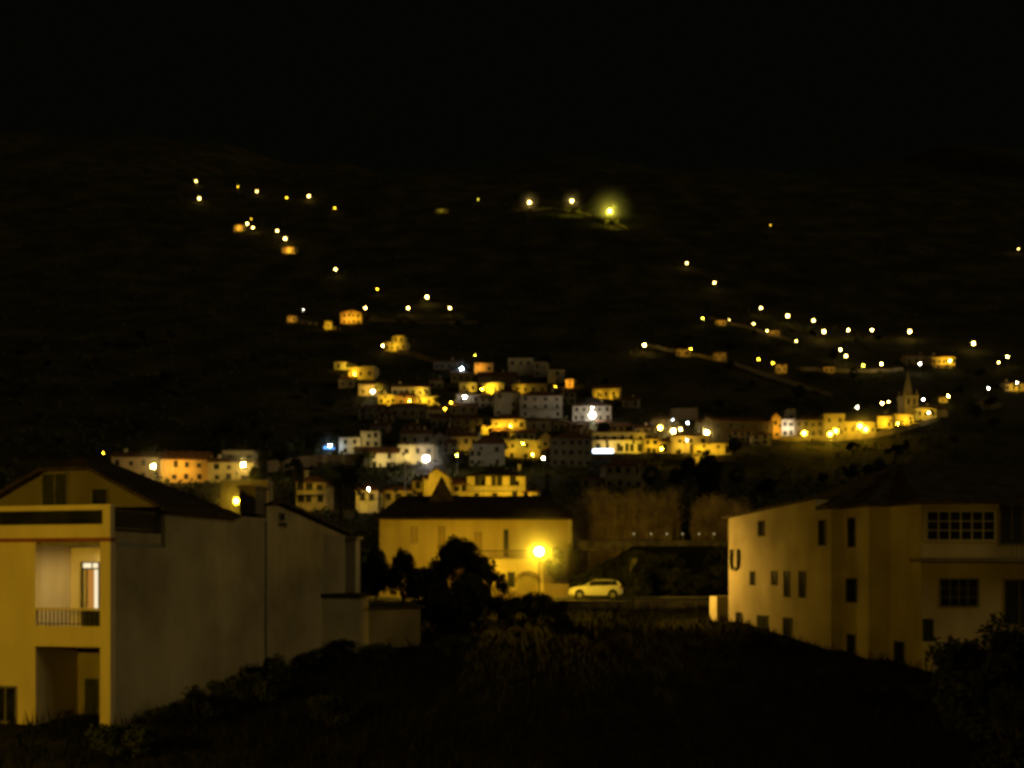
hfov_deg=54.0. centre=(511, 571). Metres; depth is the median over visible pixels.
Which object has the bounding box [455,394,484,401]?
house
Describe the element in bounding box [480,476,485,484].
window
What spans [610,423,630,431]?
house
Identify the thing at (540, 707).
grass
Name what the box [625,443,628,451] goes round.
window
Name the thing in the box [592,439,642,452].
house
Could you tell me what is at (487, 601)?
tree
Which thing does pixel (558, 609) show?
bush
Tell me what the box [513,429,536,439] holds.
house
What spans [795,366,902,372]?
retaining wall
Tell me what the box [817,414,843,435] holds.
house
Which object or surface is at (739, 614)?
window
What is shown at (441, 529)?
window
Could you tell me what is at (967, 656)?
bush
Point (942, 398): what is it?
house
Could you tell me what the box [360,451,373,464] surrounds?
tree
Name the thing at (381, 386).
tree
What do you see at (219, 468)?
house
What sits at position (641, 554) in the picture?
bush
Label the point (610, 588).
parked car
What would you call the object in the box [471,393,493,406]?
house
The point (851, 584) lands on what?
window
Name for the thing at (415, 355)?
retaining wall
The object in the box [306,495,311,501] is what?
window
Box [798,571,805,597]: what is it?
window
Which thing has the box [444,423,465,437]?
house
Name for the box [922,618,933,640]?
window
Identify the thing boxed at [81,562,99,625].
glazed door
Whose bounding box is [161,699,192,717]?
bush
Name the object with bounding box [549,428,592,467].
house
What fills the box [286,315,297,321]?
house
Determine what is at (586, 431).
house
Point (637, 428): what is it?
house
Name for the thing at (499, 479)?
window
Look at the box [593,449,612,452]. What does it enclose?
lit canopy
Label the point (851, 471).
tree
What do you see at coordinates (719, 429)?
house
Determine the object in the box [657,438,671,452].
house
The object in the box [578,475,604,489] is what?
house
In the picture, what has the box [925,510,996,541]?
window
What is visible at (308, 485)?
window
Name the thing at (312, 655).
bush
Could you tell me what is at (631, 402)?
house
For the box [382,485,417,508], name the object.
house
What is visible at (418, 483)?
window
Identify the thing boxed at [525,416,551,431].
house
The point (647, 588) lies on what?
bush
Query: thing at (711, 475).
tree
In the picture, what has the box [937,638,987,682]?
bush
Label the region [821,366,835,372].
house
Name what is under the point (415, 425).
house
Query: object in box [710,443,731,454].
house
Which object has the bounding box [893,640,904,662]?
window
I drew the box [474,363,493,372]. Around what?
house
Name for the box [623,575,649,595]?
bush
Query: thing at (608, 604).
retaining wall
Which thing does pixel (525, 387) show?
house
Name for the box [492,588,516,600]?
bush
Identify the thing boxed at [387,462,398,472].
tree
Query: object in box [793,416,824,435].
house
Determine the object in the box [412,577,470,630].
bush
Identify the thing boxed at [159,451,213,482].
house
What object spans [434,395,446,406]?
tree
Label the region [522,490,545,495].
house
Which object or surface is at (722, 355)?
house
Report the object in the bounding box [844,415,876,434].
house
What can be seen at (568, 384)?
house
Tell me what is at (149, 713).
bush
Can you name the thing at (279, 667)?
bush
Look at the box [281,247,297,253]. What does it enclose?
house
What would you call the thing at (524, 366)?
house
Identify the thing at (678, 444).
house
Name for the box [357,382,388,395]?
house
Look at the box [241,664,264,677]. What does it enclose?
bush
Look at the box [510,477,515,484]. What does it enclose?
window
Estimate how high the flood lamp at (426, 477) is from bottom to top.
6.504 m
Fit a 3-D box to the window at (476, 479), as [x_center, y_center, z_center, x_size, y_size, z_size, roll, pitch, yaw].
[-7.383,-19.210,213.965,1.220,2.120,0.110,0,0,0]
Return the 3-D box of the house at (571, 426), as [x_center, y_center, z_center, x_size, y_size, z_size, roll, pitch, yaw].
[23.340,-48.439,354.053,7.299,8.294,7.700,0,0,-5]
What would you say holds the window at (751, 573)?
in the apartment building
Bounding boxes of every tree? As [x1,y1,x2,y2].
[247,466,261,479]
[272,447,289,471]
[284,457,304,481]
[314,478,371,525]
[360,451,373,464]
[361,545,391,603]
[376,382,385,391]
[385,547,423,603]
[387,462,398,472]
[406,566,451,614]
[427,534,497,598]
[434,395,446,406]
[479,586,492,606]
[486,571,509,615]
[545,547,565,583]
[596,422,607,431]
[613,216,618,227]
[640,466,661,492]
[668,468,689,496]
[676,343,687,348]
[679,455,700,489]
[694,455,723,499]
[697,479,720,506]
[700,450,714,472]
[726,359,734,372]
[726,437,742,455]
[753,477,777,501]
[791,384,806,403]
[809,327,820,340]
[818,472,827,484]
[829,349,838,365]
[842,463,857,481]
[845,441,860,456]
[848,368,858,382]
[857,460,886,478]
[884,443,903,464]
[902,439,909,449]
[984,396,996,410]
[1012,380,1018,390]
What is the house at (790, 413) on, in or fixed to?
on the hillside
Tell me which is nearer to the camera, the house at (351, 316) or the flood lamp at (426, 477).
the flood lamp at (426, 477)
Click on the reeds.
(643, 520)
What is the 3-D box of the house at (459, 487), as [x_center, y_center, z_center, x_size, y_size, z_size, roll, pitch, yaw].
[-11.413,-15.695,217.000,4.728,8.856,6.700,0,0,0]
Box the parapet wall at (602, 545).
[573,541,728,550]
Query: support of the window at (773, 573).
in the apartment building
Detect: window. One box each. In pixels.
[0,686,16,722]
[91,487,108,504]
[141,459,145,465]
[226,473,230,479]
[279,513,284,520]
[279,522,286,526]
[297,483,303,489]
[297,495,304,501]
[306,483,312,489]
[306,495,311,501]
[317,495,322,501]
[369,493,373,500]
[385,493,390,499]
[410,525,418,543]
[416,481,420,488]
[437,525,446,543]
[474,476,479,484]
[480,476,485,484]
[491,476,495,484]
[497,476,501,484]
[507,572,514,587]
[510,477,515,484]
[512,491,517,495]
[596,443,600,448]
[607,467,611,472]
[607,481,612,485]
[616,467,620,472]
[617,443,620,451]
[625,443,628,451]
[630,444,633,451]
[637,444,641,451]
[660,444,666,451]
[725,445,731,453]
[735,612,741,622]
[749,571,754,584]
[757,520,764,536]
[771,571,776,584]
[783,571,789,596]
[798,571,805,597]
[818,519,825,545]
[845,578,857,602]
[846,633,855,653]
[847,517,855,547]
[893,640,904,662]
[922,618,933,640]
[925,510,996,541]
[939,578,978,606]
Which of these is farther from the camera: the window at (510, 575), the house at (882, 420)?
the house at (882, 420)
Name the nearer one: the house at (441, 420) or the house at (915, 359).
the house at (441, 420)
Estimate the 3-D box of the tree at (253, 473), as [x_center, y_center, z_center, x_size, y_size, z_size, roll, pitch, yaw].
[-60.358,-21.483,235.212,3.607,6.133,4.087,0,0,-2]
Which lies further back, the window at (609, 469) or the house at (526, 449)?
the house at (526, 449)
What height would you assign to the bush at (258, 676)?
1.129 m
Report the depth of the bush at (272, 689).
39.54 m
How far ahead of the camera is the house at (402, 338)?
482.07 m
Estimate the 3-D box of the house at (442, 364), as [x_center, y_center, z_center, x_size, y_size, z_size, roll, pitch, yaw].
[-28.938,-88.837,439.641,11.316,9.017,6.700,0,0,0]
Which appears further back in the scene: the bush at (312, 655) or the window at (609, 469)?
the window at (609, 469)
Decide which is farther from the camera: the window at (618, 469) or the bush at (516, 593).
the window at (618, 469)
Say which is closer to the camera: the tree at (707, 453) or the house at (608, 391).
the tree at (707, 453)
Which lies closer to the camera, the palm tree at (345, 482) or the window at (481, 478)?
the palm tree at (345, 482)
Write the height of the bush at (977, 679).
2.311 m
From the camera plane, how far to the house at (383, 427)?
347.91 m
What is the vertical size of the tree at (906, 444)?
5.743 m
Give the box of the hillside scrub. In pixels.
[0,166,1023,562]
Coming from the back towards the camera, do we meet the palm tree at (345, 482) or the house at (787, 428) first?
the house at (787, 428)
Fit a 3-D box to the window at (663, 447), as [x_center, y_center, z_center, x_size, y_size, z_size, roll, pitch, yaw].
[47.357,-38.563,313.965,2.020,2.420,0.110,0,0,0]
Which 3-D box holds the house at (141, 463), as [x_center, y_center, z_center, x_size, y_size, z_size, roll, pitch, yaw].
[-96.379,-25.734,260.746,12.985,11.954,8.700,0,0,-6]
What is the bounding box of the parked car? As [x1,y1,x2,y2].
[568,579,622,598]
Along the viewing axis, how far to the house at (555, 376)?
416.22 m
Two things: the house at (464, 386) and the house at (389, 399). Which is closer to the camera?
the house at (389, 399)
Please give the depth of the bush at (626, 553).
93.72 m
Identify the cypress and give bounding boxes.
[540,470,549,495]
[677,492,693,540]
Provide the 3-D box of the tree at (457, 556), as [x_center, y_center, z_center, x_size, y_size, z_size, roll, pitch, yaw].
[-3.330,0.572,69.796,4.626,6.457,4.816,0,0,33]
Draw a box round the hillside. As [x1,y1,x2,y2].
[0,132,1023,767]
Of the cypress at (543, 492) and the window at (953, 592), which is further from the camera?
the cypress at (543, 492)
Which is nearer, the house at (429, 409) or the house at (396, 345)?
the house at (429, 409)
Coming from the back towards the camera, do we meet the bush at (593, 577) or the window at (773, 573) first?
the bush at (593, 577)
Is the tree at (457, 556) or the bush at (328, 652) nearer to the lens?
the bush at (328, 652)
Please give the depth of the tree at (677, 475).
218.55 m
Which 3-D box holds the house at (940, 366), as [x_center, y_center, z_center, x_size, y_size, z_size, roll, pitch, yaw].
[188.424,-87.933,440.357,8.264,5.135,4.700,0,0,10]
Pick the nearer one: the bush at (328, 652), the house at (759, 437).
the bush at (328, 652)
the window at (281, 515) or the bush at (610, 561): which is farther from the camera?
the bush at (610, 561)
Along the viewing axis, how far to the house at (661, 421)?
356.24 m
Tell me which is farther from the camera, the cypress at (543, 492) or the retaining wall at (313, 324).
the retaining wall at (313, 324)
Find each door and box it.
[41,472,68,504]
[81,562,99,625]
[83,677,99,714]
[473,531,482,556]
[503,529,508,556]
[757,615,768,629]
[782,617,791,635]
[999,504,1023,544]
[1004,579,1023,624]
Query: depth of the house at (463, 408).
379.70 m
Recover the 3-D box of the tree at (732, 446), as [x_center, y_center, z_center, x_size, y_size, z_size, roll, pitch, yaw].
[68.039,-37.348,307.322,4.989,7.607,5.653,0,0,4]
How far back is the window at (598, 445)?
317.96 m
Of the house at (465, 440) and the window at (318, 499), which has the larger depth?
the house at (465, 440)
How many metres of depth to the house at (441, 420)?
357.63 m
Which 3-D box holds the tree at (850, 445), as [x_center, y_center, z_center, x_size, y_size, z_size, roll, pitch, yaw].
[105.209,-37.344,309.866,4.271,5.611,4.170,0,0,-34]
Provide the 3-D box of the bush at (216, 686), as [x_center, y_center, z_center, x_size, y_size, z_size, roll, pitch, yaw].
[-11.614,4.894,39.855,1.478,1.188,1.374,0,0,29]
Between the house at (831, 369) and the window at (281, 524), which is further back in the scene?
the house at (831, 369)
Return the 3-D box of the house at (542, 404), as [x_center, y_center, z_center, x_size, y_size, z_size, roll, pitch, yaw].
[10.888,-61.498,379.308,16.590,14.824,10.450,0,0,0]
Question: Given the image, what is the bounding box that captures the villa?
[374,476,572,595]
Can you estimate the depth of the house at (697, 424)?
351.89 m
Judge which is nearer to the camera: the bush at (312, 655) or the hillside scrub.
the bush at (312, 655)
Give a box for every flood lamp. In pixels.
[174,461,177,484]
[424,475,428,495]
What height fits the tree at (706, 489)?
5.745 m
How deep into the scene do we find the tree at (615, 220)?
744.40 m
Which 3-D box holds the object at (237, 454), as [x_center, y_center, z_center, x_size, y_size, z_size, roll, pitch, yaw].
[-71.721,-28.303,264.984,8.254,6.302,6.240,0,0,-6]
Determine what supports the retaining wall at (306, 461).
on the hillside
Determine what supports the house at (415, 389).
on the hillside
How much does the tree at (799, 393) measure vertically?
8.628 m
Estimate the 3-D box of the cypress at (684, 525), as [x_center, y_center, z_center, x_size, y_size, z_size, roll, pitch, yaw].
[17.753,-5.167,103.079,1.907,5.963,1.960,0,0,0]
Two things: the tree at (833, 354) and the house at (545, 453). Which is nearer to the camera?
the house at (545, 453)
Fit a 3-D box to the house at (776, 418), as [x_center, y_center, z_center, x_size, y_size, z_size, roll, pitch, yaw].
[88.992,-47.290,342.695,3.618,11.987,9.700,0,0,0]
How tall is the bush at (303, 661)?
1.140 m
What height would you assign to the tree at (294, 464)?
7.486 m
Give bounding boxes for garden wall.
[543,584,568,595]
[710,596,728,620]
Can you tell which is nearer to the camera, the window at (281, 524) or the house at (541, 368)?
the window at (281, 524)
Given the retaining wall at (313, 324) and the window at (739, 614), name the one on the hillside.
the retaining wall at (313, 324)
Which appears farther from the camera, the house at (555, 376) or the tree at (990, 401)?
the house at (555, 376)
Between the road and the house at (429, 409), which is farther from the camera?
the house at (429, 409)
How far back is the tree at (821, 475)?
246.56 m
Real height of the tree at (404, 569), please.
5.557 m
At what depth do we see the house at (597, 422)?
356.40 m
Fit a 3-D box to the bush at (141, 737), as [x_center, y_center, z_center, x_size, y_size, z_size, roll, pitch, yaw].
[-11.847,5.262,30.964,1.951,1.359,2.122,0,0,13]
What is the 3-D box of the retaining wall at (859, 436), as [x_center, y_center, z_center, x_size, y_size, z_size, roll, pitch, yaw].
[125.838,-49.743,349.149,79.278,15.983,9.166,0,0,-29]
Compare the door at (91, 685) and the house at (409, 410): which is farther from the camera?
the house at (409, 410)
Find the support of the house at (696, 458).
on the hillside
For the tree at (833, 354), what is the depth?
442.95 m
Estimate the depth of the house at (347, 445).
316.06 m
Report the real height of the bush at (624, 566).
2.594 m
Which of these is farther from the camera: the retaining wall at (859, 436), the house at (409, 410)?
the house at (409, 410)
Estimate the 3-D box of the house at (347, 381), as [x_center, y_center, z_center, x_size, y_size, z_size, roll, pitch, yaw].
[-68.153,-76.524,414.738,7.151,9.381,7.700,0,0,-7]
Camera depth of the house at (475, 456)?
291.74 m
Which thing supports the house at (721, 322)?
on the hillside
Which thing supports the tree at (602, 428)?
on the hillside
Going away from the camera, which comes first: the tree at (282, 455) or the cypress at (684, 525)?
the cypress at (684, 525)
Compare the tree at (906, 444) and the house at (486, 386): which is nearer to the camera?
the tree at (906, 444)
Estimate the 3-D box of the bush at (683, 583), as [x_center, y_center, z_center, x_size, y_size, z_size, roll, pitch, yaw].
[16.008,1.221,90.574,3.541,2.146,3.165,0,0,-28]
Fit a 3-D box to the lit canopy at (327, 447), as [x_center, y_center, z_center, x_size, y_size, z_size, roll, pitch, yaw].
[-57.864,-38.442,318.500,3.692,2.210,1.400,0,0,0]
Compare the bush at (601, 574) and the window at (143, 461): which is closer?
the bush at (601, 574)
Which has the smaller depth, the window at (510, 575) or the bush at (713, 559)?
the window at (510, 575)
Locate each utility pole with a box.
[374,495,386,547]
[401,459,408,492]
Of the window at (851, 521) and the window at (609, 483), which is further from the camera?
the window at (609, 483)
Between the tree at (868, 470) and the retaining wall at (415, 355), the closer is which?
the tree at (868, 470)
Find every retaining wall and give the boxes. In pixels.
[266,453,363,472]
[296,319,339,330]
[365,317,476,324]
[369,601,709,608]
[397,349,462,370]
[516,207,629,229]
[592,453,733,461]
[647,343,830,396]
[708,317,795,342]
[780,415,939,440]
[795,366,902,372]
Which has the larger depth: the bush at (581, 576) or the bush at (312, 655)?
the bush at (581, 576)
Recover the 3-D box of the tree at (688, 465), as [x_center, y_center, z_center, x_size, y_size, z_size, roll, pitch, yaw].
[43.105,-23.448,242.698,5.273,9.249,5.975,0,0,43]
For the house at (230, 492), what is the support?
on the hillside
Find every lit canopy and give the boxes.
[323,446,335,451]
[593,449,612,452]
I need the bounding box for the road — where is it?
[369,598,709,600]
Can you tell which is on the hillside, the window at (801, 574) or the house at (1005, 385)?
the house at (1005, 385)
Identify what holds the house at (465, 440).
on the hillside
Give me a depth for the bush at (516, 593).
75.96 m
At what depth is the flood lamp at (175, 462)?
246.91 m
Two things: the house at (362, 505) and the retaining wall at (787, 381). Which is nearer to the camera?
the house at (362, 505)
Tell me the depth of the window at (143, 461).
256.86 m
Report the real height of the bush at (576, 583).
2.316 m
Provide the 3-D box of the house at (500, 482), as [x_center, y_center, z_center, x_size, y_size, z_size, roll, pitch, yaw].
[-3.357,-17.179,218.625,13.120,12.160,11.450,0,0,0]
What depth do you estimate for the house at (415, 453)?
301.00 m
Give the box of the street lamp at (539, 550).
[535,546,542,595]
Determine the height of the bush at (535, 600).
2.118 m
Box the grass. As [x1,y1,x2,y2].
[0,600,1023,767]
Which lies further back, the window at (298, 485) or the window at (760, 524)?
the window at (298, 485)
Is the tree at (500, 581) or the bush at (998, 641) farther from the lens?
the tree at (500, 581)
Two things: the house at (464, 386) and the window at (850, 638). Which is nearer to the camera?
the window at (850, 638)
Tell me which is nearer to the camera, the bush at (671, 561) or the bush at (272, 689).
the bush at (272, 689)
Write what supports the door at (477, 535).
in the villa
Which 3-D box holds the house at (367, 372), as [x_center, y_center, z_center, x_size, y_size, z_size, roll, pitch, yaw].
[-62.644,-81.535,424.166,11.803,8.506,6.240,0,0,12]
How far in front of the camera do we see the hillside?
523.85 m
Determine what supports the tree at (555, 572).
on the hillside
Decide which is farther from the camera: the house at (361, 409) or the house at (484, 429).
the house at (361, 409)
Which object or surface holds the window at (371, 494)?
in the house at (362, 505)
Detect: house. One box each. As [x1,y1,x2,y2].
[0,456,267,725]
[110,449,161,480]
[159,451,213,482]
[207,455,258,482]
[220,480,273,514]
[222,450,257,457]
[234,225,244,230]
[237,485,362,670]
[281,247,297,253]
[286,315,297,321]
[294,470,334,512]
[324,321,333,328]
[333,360,348,369]
[338,374,355,387]
[339,310,363,323]
[339,437,362,453]
[348,366,378,379]
[352,447,363,453]
[354,483,384,512]
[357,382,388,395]
[357,404,365,419]
[360,431,380,446]
[363,447,400,466]
[365,404,391,419]
[369,420,391,434]
[377,411,394,422]
[378,394,395,405]
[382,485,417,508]
[384,341,409,350]
[391,336,407,340]
[391,382,430,396]
[391,403,426,418]
[394,392,416,402]
[398,444,437,463]
[399,427,432,443]
[402,419,425,428]
[410,480,423,495]
[416,396,438,405]
[422,468,453,495]
[425,404,442,418]
[428,376,443,389]
[430,411,452,428]
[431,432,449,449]
[432,358,458,369]
[435,208,448,212]
[442,439,459,453]
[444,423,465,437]
[448,400,478,414]
[449,430,477,451]
[450,369,472,382]
[451,478,469,495]
[452,415,483,431]
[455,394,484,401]
[459,382,476,392]
[465,464,526,495]
[469,450,482,465]
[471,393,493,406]
[471,432,505,466]
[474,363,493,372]
[477,370,517,385]
[481,426,491,434]
[482,382,504,393]
[487,426,509,439]
[491,414,525,436]
[493,386,520,415]
[505,440,540,457]
[508,358,533,375]
[511,380,547,393]
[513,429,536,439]
[519,389,562,417]
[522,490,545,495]
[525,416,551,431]
[533,362,548,377]
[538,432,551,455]
[541,447,549,463]
[547,370,564,382]
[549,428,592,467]
[551,419,569,430]
[561,387,576,404]
[565,379,573,387]
[567,422,589,430]
[570,400,611,420]
[572,424,592,436]
[578,412,592,420]
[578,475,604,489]
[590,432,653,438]
[591,385,621,398]
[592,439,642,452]
[595,420,611,430]
[598,458,653,489]
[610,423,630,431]
[621,395,640,407]
[630,423,655,433]
[642,437,658,452]
[649,416,671,429]
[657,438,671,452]
[666,430,709,453]
[670,408,697,419]
[675,348,690,356]
[686,456,703,462]
[689,443,709,455]
[694,419,703,432]
[701,417,774,442]
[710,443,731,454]
[712,352,726,360]
[714,320,726,325]
[731,430,752,441]
[748,431,771,445]
[766,330,780,334]
[769,413,781,438]
[774,364,787,373]
[781,419,794,435]
[785,409,795,418]
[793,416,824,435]
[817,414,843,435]
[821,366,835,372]
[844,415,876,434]
[868,411,892,427]
[891,413,914,424]
[900,352,927,364]
[911,403,936,420]
[928,353,955,365]
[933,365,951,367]
[935,397,947,402]
[975,396,1001,408]
[997,379,1023,390]
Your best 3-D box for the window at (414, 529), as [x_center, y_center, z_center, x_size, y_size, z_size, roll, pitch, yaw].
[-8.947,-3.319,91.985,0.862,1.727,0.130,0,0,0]
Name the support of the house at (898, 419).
on the hillside
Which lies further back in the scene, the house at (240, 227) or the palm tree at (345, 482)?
the house at (240, 227)
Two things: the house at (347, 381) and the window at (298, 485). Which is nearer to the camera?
the window at (298, 485)
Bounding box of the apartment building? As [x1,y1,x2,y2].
[721,463,1023,672]
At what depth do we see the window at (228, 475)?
252.57 m
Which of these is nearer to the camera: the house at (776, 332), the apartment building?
the apartment building
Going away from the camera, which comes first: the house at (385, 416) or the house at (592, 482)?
the house at (592, 482)
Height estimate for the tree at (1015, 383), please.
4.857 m
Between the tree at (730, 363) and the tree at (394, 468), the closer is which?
the tree at (394, 468)
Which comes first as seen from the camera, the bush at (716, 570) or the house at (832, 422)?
the bush at (716, 570)
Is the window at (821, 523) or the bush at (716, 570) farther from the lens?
the bush at (716, 570)
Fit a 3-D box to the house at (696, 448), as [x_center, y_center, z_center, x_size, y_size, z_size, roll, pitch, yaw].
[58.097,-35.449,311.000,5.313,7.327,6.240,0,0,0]
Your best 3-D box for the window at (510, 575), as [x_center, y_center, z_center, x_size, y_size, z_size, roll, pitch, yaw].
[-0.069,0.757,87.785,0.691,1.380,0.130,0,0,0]
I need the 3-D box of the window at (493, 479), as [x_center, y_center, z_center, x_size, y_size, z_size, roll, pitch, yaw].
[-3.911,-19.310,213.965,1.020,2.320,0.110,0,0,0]
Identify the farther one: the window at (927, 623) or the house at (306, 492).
the house at (306, 492)
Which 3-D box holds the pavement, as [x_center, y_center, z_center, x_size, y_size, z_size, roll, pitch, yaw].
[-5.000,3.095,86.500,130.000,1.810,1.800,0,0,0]
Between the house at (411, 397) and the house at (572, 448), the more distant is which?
the house at (411, 397)
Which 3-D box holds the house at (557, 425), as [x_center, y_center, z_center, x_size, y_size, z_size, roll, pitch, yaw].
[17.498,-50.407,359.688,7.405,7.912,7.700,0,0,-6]
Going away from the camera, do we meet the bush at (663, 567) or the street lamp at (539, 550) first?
the street lamp at (539, 550)
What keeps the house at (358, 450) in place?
on the hillside
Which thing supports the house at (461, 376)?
on the hillside
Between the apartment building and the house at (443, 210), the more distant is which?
the house at (443, 210)
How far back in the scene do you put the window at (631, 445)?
317.96 m
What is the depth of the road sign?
60.26 m
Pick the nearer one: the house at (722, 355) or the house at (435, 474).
the house at (435, 474)
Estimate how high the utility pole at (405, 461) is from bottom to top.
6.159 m
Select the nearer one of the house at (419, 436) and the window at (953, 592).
the window at (953, 592)
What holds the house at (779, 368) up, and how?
on the hillside
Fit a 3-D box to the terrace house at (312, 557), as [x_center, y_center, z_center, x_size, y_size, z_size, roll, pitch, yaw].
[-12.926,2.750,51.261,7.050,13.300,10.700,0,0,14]
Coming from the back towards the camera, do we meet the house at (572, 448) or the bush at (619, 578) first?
the house at (572, 448)
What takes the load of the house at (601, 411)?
on the hillside
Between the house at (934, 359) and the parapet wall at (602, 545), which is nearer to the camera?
the parapet wall at (602, 545)
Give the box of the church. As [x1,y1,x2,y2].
[897,372,948,416]
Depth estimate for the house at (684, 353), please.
459.82 m
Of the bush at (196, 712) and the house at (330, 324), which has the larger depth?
the house at (330, 324)
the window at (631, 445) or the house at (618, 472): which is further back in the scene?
the window at (631, 445)
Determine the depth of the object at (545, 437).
315.00 m
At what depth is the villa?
92.00 m
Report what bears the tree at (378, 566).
on the hillside
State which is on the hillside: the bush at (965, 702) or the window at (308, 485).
the bush at (965, 702)
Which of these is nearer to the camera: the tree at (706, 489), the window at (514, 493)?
the tree at (706, 489)
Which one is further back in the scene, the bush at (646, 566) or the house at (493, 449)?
the house at (493, 449)
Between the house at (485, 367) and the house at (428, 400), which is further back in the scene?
the house at (485, 367)
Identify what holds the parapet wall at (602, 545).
on the hillside
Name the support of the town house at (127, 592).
on the hillside
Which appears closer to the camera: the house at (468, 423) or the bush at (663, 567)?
the bush at (663, 567)
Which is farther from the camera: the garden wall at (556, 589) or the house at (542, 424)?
the house at (542, 424)
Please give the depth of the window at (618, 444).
317.96 m
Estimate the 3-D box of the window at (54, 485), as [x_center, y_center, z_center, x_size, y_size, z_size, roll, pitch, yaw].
[-17.802,-3.114,39.107,1.207,1.459,0.130,0,0,14]
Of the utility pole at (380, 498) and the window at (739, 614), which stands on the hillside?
the utility pole at (380, 498)
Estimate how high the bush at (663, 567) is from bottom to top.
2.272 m
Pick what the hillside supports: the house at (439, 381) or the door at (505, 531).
the house at (439, 381)
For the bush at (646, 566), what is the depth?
91.88 m
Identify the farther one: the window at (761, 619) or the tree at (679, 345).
the tree at (679, 345)
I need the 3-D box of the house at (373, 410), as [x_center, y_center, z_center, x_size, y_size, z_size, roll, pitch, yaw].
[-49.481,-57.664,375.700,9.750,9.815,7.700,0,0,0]
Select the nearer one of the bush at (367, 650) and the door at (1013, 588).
the door at (1013, 588)
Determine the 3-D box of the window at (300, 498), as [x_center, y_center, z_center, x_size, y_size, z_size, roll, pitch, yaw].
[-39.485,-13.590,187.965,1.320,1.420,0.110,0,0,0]
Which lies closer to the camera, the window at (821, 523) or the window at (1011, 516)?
the window at (1011, 516)
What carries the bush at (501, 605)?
on the hillside
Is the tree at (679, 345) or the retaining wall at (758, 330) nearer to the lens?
the tree at (679, 345)
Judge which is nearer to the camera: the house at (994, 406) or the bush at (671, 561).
the bush at (671, 561)
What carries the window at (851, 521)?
in the apartment building
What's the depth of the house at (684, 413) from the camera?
373.69 m
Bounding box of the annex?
[320,593,424,652]
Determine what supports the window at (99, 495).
in the town house at (127, 592)
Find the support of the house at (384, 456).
on the hillside
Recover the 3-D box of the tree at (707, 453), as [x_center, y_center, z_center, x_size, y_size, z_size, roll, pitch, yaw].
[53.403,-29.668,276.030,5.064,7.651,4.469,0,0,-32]
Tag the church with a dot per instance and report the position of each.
(908, 399)
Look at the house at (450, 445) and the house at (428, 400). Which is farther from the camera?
the house at (428, 400)
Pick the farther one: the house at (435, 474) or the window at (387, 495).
the house at (435, 474)
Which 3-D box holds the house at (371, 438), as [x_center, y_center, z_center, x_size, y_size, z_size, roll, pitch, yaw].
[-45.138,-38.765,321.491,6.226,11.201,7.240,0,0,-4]
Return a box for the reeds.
[556,484,751,587]
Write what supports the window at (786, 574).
in the apartment building
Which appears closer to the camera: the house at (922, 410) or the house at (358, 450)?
the house at (358, 450)
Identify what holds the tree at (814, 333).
on the hillside
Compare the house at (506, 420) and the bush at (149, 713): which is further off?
the house at (506, 420)
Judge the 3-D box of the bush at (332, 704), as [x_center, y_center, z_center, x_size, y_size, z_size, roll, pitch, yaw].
[-6.583,5.038,36.062,1.685,1.370,1.813,0,0,-18]
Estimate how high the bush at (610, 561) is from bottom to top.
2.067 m
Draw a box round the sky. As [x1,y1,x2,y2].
[0,0,1023,173]
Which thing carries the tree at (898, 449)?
on the hillside
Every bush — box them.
[84,723,161,758]
[142,706,167,722]
[158,685,230,725]
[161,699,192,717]
[201,679,235,704]
[225,674,289,705]
[226,671,263,692]
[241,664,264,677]
[254,653,292,682]
[291,654,312,675]
[297,651,321,670]
[305,693,349,726]
[307,647,339,666]
[326,638,359,656]
[355,642,398,662]
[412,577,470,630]
[442,572,491,625]
[488,594,523,618]
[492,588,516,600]
[507,590,521,600]
[521,591,552,616]
[543,600,571,620]
[570,573,590,586]
[571,578,588,586]
[583,560,614,575]
[586,571,606,578]
[587,574,611,581]
[603,556,620,569]
[606,572,628,583]
[614,553,642,575]
[617,549,652,564]
[623,549,636,562]
[623,569,653,595]
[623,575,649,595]
[637,551,659,573]
[644,559,670,575]
[653,552,685,570]
[662,567,691,585]
[672,573,708,593]
[703,544,728,570]
[709,563,728,586]
[924,634,1023,690]
[929,667,998,725]
[932,683,1023,745]
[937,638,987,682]
[968,681,1023,767]
[974,611,1023,690]
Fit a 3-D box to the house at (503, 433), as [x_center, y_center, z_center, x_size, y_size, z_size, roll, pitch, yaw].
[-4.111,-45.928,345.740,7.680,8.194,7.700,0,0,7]
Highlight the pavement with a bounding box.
[369,596,709,597]
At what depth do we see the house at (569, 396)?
390.48 m
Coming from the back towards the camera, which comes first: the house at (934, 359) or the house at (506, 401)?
the house at (934, 359)
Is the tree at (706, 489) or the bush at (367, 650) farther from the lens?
the tree at (706, 489)
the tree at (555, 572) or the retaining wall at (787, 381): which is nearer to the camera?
the tree at (555, 572)
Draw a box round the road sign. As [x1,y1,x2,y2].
[630,558,642,630]
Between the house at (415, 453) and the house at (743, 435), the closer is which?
the house at (415, 453)
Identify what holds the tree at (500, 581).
on the hillside
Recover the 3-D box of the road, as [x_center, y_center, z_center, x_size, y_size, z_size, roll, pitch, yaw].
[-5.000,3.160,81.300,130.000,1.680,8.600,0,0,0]
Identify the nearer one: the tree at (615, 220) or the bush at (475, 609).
the bush at (475, 609)
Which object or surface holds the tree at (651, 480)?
on the hillside
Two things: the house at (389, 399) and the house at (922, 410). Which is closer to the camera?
the house at (922, 410)
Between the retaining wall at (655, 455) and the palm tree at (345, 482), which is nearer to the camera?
the palm tree at (345, 482)

